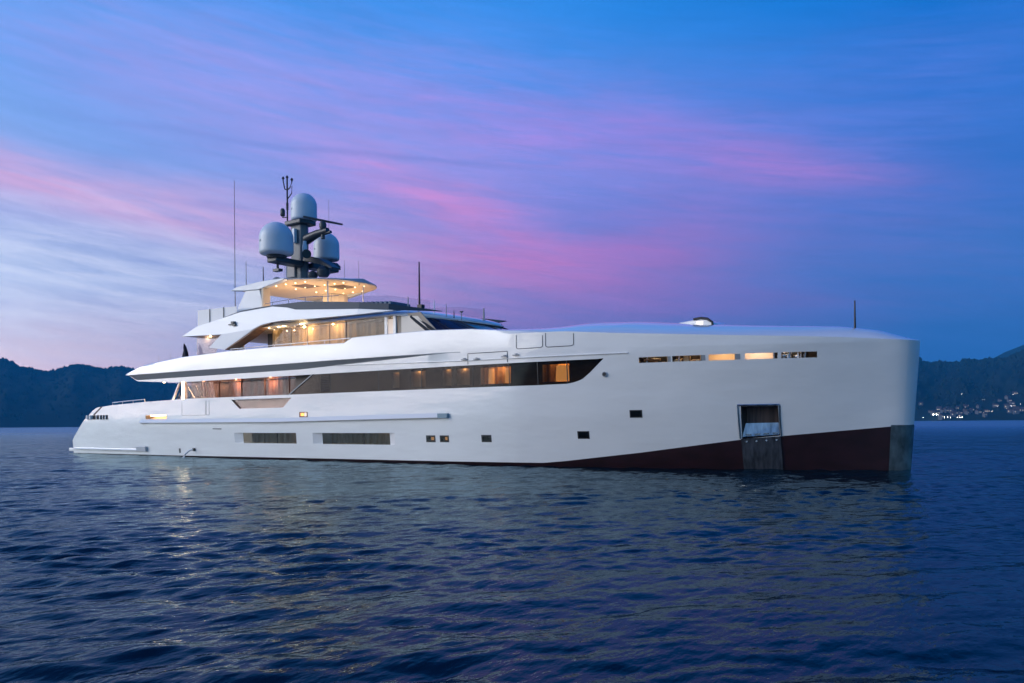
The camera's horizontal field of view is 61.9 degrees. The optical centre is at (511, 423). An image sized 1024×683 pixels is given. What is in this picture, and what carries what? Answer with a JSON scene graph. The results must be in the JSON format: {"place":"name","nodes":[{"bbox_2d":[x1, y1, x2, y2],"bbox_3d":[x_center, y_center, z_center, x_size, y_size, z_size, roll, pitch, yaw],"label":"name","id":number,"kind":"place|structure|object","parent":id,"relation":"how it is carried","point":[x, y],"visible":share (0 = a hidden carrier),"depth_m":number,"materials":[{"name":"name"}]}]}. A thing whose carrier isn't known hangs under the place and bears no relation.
{"place":"outdoors","nodes":[
{"label":"outdoors","id":0,"kind":"place"},
{"bbox_2d":[0,361,191,427],"bbox_3d":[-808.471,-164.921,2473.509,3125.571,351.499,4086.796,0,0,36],"label":"hills","id":1,"kind":"structure","parent":0,"point":[48,418],"depth_m":2383.70,"materials":[{"name":"plant"}]},
{"bbox_2d":[366,301,409,310],"bbox_3d":[-6.423,-5.733,42.588,3.000,0.701,1.600,0,0,36],"label":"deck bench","id":2,"kind":"object","parent":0,"point":[396,303],"visible":0.14,"depth_m":41.74,"materials":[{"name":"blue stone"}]},
{"bbox_2d":[0,420,1023,682],"bbox_3d":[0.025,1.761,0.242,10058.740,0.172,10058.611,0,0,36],"label":"water","id":3,"kind":"structure","parent":0,"point":[114,568],"depth_m":10.33,"materials":[{"name":"blue liquid"}]},
{"bbox_2d":[69,175,919,470],"bbox_3d":[-6.506,-5.531,45.004,51.410,17.900,9.500,0,0,36],"label":"yacht","id":4,"kind":"object","parent":3,"relation":"on","point":[329,373],"visible":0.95,"depth_m":35.52,"materials":[{"name":"grey paint"}]},
{"bbox_2d":[182,344,188,356],"bbox_3d":[-18.817,-4.113,49.220,0.272,0.953,0.488,0,0,-41],"label":"ensign staff","id":5,"kind":"object","parent":4,"relation":"attached to","point":[185,352],"visible":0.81,"depth_m":49.13,"materials":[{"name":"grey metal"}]},
{"bbox_2d":[232,398,290,408],"bbox_3d":[-12.961,-1.013,44.214,5.110,0.520,0.160,0,0,36],"label":"bulwark window","id":6,"kind":"structure","parent":4,"relation":"in","point":[272,402],"depth_m":44.33,"materials":[{"name":"beige wood"}]},
{"bbox_2d":[234,433,296,443],"bbox_3d":[-12.738,0.775,44.145,5.010,0.540,0.186,0,0,36],"label":"hull window","id":7,"kind":"structure","parent":4,"relation":"in","point":[282,438],"depth_m":44.22,"materials":[{"name":"black glass"}]},
{"bbox_2d":[268,312,436,346],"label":"upper window","id":8,"kind":"structure","parent":4,"relation":"in","point":[399,324],"depth_m":43.17,"materials":[{"name":"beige glass"}]},
{"bbox_2d":[312,433,394,444],"bbox_3d":[-7.493,0.736,40.306,5.550,0.540,0.186,0,0,36],"label":"hull window","id":9,"kind":"structure","parent":4,"relation":"in","point":[318,438],"depth_m":40.31,"materials":[{"name":"black glass"}]},
{"bbox_2d":[290,359,602,394],"bbox_3d":[-3.919,-1.925,37.727,17.804,1.002,0.444,0,0,34],"label":"main window","id":10,"kind":"structure","parent":4,"relation":"in","point":[567,371],"depth_m":36.52,"materials":[{"name":"black glass"}]},
{"bbox_2d":[0,0,1023,385],"label":"sky","id":11,"kind":"structure","parent":0,"point":[541,163],"materials":[{"name":"blue"}]},
{"bbox_2d":[914,357,1023,420],"bbox_3d":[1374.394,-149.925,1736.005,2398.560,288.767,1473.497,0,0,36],"label":"hills","id":12,"kind":"structure","parent":0,"point":[1004,375],"depth_m":1746.46,"materials":[{"name":"plant"}]},
{"bbox_2d":[0,349,1023,419],"bbox_3d":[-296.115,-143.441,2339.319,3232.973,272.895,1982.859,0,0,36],"label":"woodland","id":13,"kind":"object","parent":12,"relation":"on","point":[963,362],"visible":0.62,"depth_m":2319.27,"materials":[{"name":"grey"}]},
{"bbox_2d":[938,413,944,419],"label":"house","id":14,"kind":"structure","parent":12,"relation":"on","point":[941,416],"depth_m":1525.79,"materials":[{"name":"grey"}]},
{"bbox_2d":[1012,409,1018,413],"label":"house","id":15,"kind":"structure","parent":12,"relation":"on","point":[1015,411],"depth_m":1490.17,"materials":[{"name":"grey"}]},
{"bbox_2d":[995,345,1023,357],"bbox_3d":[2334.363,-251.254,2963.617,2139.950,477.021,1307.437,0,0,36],"label":"hills","id":16,"kind":"structure","parent":0,"point":[1010,352],"depth_m":3575.44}
]}

